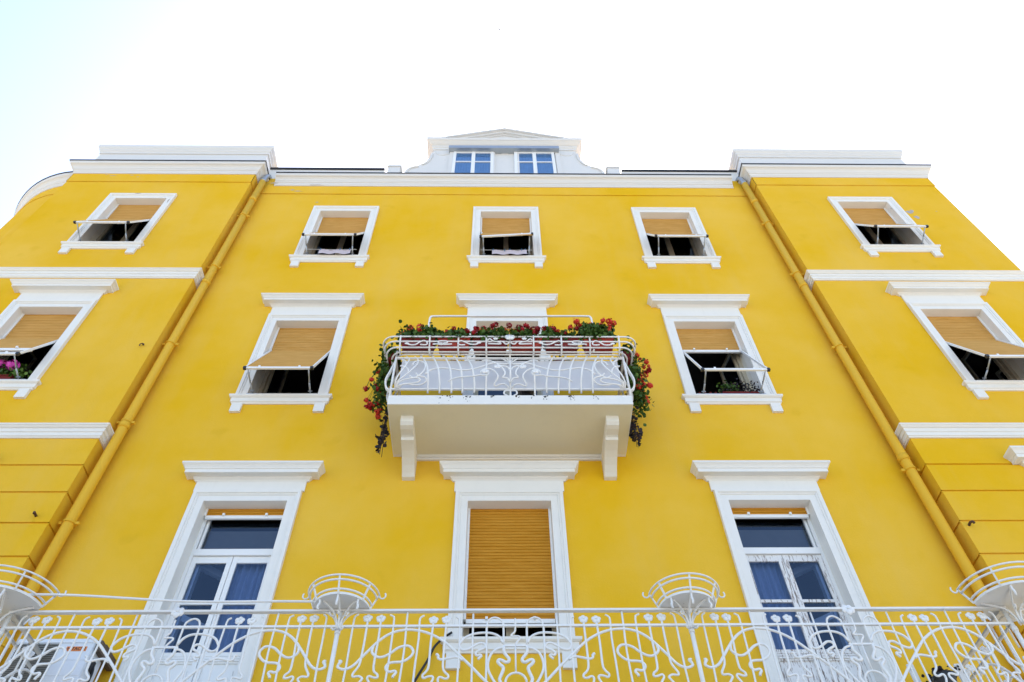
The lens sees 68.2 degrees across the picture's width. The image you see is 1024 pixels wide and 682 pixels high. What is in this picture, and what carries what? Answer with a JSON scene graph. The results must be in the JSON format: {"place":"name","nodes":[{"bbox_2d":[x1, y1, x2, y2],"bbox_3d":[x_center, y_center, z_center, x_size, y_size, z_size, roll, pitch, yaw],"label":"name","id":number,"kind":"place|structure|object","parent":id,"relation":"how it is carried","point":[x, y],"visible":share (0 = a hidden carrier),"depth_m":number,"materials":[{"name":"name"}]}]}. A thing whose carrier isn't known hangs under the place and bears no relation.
{"place":"outdoors","nodes":[
{"label":"outdoors","id":0,"kind":"place"},
{"bbox_2d":[0,0,1023,269],"label":"sky","id":1,"kind":"structure","parent":0,"point":[323,83],"materials":[{"name":"white"}]},
{"bbox_2d":[921,666,964,681],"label":"potted plant","id":2,"kind":"object","parent":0,"point":[940,669],"visible":0.63,"depth_m":7.04,"materials":[{"name":"green plant"}]},
{"label":"ground","id":3,"kind":"structure","parent":0,"visible":0},
{"bbox_2d":[0,128,1023,681],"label":"apartment building","id":4,"kind":"structure","parent":3,"relation":"on","point":[250,438],"depth_m":10.86,"materials":[{"name":"yellow paint"}]},
{"bbox_2d":[0,359,31,378],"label":"geranium planter","id":5,"kind":"object","parent":4,"relation":"on","point":[7,370],"visible":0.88,"depth_m":11.16,"materials":[{"name":"red plastic"}]},
{"bbox_2d":[0,639,115,681],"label":"air conditioner","id":6,"kind":"object","parent":4,"relation":"attached to","point":[70,661],"visible":0.69,"depth_m":7.45,"materials":[{"name":"white paint"}]},
{"bbox_2d":[0,279,118,398],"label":"window","id":7,"kind":"structure","parent":4,"relation":"in","point":[35,327],"depth_m":12.48,"materials":[{"name":"white paint"}]},
{"bbox_2d":[58,193,176,253],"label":"window","id":8,"kind":"structure","parent":4,"relation":"in","point":[122,220],"depth_m":15.19,"materials":[{"name":"white paint"}]},
{"bbox_2d":[0,174,271,654],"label":"downpipe","id":9,"kind":"object","parent":4,"relation":"attached to","point":[69,523],"visible":0.94,"depth_m":10.56,"materials":[{"name":"yellow metal"}]},
{"bbox_2d":[113,461,324,681],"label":"french door","id":10,"kind":"structure","parent":4,"relation":"in","point":[247,515],"depth_m":9.28,"materials":[{"name":"white paint"}]},
{"bbox_2d":[210,565,266,651],"bbox_3d":[-3.135,3.521,8.200,0.480,2.640,0.050,0,-53,-1],"label":"curtain","id":11,"kind":"object","parent":10,"relation":"hanging from","point":[246,582],"visible":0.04,"depth_m":8.87,"materials":[{"name":"blue fabric"}]},
{"bbox_2d":[229,293,364,412],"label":"window","id":12,"kind":"structure","parent":4,"relation":"in","point":[293,360],"depth_m":12.52,"materials":[{"name":"white paint"}]},
{"bbox_2d":[311,248,356,253],"bbox_3d":[-3.458,-1.708,14.338,1.000,0.190,0.024,0,-53,-1],"label":"washing","id":13,"kind":"object","parent":4,"relation":"hanging from","point":[340,251],"visible":1,"depth_m":14.34,"materials":[{"name":"white fabric"}]},
{"bbox_2d":[289,206,378,267],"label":"window","id":14,"kind":"structure","parent":4,"relation":"in","point":[327,227],"depth_m":15.52,"materials":[{"name":"white paint"}]},
{"bbox_2d":[414,631,451,681],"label":"cable","id":15,"kind":"object","parent":4,"relation":"attached to","point":[426,661],"visible":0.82,"depth_m":7.88,"materials":[{"name":"black rubber"}]},
{"bbox_2d":[467,206,545,267],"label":"window","id":16,"kind":"structure","parent":4,"relation":"in","point":[493,227],"depth_m":15.62,"materials":[{"name":"white paint"}]},
{"bbox_2d":[456,293,557,394],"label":"balcony window","id":17,"kind":"structure","parent":4,"relation":"in","point":[476,303],"depth_m":13.05,"materials":[{"name":"white paint"}]},
{"bbox_2d":[383,315,635,425],"bbox_3d":[-0.033,0.479,10.771,3.595,1.743,1.131,0,-53,-1],"label":"balcony railing","id":18,"kind":"object","parent":4,"relation":"on","point":[397,389],"visible":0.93,"depth_m":10.50,"materials":[{"name":"white metal"}]},
{"bbox_2d":[375,409,389,456],"bbox_3d":[-1.706,1.133,10.083,0.169,1.105,0.445,0,-53,-1],"label":"ivy plant","id":19,"kind":"object","parent":18,"relation":"hanging from","point":[383,434],"visible":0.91,"depth_m":9.99,"materials":[{"name":"green plant"}]},
{"bbox_2d":[363,338,402,423],"bbox_3d":[-1.799,0.587,10.621,0.512,1.246,0.964,0,-53,-1],"label":"geranium planter","id":20,"kind":"object","parent":18,"relation":"hanging from","point":[379,400],"visible":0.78,"depth_m":10.50,"materials":[{"name":"red plastic"}]},
{"bbox_2d":[392,320,439,353],"bbox_3d":[-1.346,-0.056,10.785,0.766,0.595,0.416,0,-53,-1],"label":"geranium planter","id":21,"kind":"object","parent":18,"relation":"on","point":[409,330],"visible":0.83,"depth_m":10.66,"materials":[{"name":"red plastic"}]},
{"bbox_2d":[432,326,472,353],"bbox_3d":[-0.806,-0.057,10.725,0.699,0.488,0.414,0,-53,-1],"label":"geranium planter","id":22,"kind":"object","parent":18,"relation":"on","point":[452,331],"visible":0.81,"depth_m":10.61,"materials":[{"name":"green plant"}]},
{"bbox_2d":[470,322,513,353],"bbox_3d":[-0.301,-0.075,10.782,0.685,0.588,0.415,0,-53,-1],"label":"geranium planter","id":23,"kind":"object","parent":18,"relation":"on","point":[490,330],"visible":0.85,"depth_m":10.62,"materials":[{"name":"red plastic"}]},
{"bbox_2d":[398,360,621,387],"bbox_3d":[-0.025,0.464,10.318,3.000,0.629,0.008,0,-53,-1],"label":"privacy screen","id":24,"kind":"object","parent":18,"relation":"attached to","point":[418,369],"visible":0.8,"depth_m":10.31,"materials":[{"name":"white fabric"}]},
{"bbox_2d":[506,322,541,353],"bbox_3d":[0.160,-0.059,10.777,0.579,0.551,0.320,0,-53,-1],"label":"geranium planter","id":25,"kind":"object","parent":18,"relation":"on","point":[522,331],"visible":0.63,"depth_m":10.65,"materials":[{"name":"red plant"}]},
{"bbox_2d":[537,318,582,353],"bbox_3d":[0.688,-0.053,10.790,0.662,0.550,0.339,0,-53,-1],"label":"geranium planter","id":26,"kind":"object","parent":18,"relation":"on","point":[548,331],"visible":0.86,"depth_m":10.65,"materials":[{"name":"red plastic"}]},
{"bbox_2d":[574,317,617,353],"bbox_3d":[1.207,-0.125,10.859,0.660,0.734,0.398,0,-53,-1],"label":"geranium planter","id":27,"kind":"object","parent":18,"relation":"on","point":[594,330],"visible":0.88,"depth_m":10.74,"materials":[{"name":"green plant"}]},
{"bbox_2d":[613,335,654,426],"bbox_3d":[1.717,0.591,10.732,0.544,1.128,0.942,0,-53,-1],"label":"geranium planter","id":28,"kind":"object","parent":18,"relation":"hanging from","point":[640,398],"visible":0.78,"depth_m":10.59,"materials":[{"name":"red plastic"}]},
{"bbox_2d":[629,406,642,447],"bbox_3d":[1.644,1.112,10.235,0.186,0.921,0.503,0,-53,-1],"label":"ivy plant","id":29,"kind":"object","parent":18,"relation":"hanging from","point":[634,436],"visible":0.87,"depth_m":10.10,"materials":[{"name":"green plant"}]},
{"bbox_2d":[492,249,526,254],"bbox_3d":[-0.106,-1.702,14.394,1.000,0.190,0.024,0,-53,-1],"label":"washing","id":30,"kind":"object","parent":4,"relation":"hanging from","point":[521,251],"visible":1,"depth_m":14.38,"materials":[{"name":"white fabric"}]},
{"bbox_2d":[439,460,581,669],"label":"window","id":31,"kind":"structure","parent":4,"relation":"in","point":[510,548],"depth_m":9.22,"materials":[{"name":"white paint"}]},
{"bbox_2d":[0,561,1023,681],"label":"balcony railing","id":32,"kind":"object","parent":4,"relation":"on","point":[1001,604],"visible":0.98,"depth_m":6.91,"materials":[{"name":"white metal"}]},
{"bbox_2d":[29,593,314,602],"bbox_3d":[-3.134,2.379,6.992,2.925,0.059,0.058,2,-53,-3],"label":"metal rod","id":33,"kind":"object","parent":32,"relation":"on","point":[195,601],"visible":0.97,"depth_m":6.99,"materials":[{"name":"white metal"}]},
{"bbox_2d":[517,391,537,394],"bbox_3d":[0.188,0.674,10.598,0.553,0.384,0.429,37,-62,-25],"label":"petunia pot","id":34,"kind":"object","parent":4,"relation":"on","point":[525,392],"visible":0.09,"depth_m":10.41,"materials":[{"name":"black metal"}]},
{"bbox_2d":[631,207,720,268],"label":"window","id":35,"kind":"structure","parent":4,"relation":"in","point":[667,235],"depth_m":15.66,"materials":[{"name":"white paint"}]},
{"bbox_2d":[647,294,782,412],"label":"window","id":36,"kind":"structure","parent":4,"relation":"in","point":[712,343],"depth_m":12.73,"materials":[{"name":"white paint"}]},
{"bbox_2d":[716,378,759,392],"bbox_3d":[3.448,0.741,11.484,0.690,0.371,0.344,-6,-53,4],"label":"window box","id":37,"kind":"object","parent":4,"relation":"on","point":[729,388],"visible":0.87,"depth_m":11.46,"materials":[{"name":"red plastic"}]},
{"bbox_2d":[749,563,806,649],"bbox_3d":[3.097,3.533,8.305,0.480,2.640,0.050,0,-53,-1],"label":"curtain","id":38,"kind":"object","parent":4,"relation":"hanging from","point":[769,581],"visible":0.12,"depth_m":8.98,"materials":[{"name":"blue cloth"}]},
{"bbox_2d":[690,460,901,681],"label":"french door","id":39,"kind":"structure","parent":4,"relation":"in","point":[766,508],"depth_m":9.35,"materials":[{"name":"white paint"}]},
{"bbox_2d":[735,176,1023,679],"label":"downpipe","id":40,"kind":"object","parent":4,"relation":"attached to","point":[910,470],"visible":0.86,"depth_m":10.60,"materials":[{"name":"yellow metal"}]},
{"bbox_2d":[827,197,943,256],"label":"window","id":41,"kind":"structure","parent":4,"relation":"in","point":[877,227],"depth_m":15.44,"materials":[{"name":"white paint"}]},
{"bbox_2d":[906,664,968,681],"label":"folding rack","id":42,"kind":"object","parent":4,"relation":"on","point":[962,677],"visible":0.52,"depth_m":7.24,"materials":[{"name":"white metal"}]},
{"bbox_2d":[885,282,1023,398],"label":"window","id":43,"kind":"structure","parent":4,"relation":"in","point":[986,353],"depth_m":12.53,"materials":[{"name":"white paint"}]},
{"bbox_2d":[1003,446,1023,466],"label":"window cornice","id":44,"kind":"structure","parent":4,"relation":"in","point":[1015,454],"depth_m":9.89,"materials":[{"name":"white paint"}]}
]}

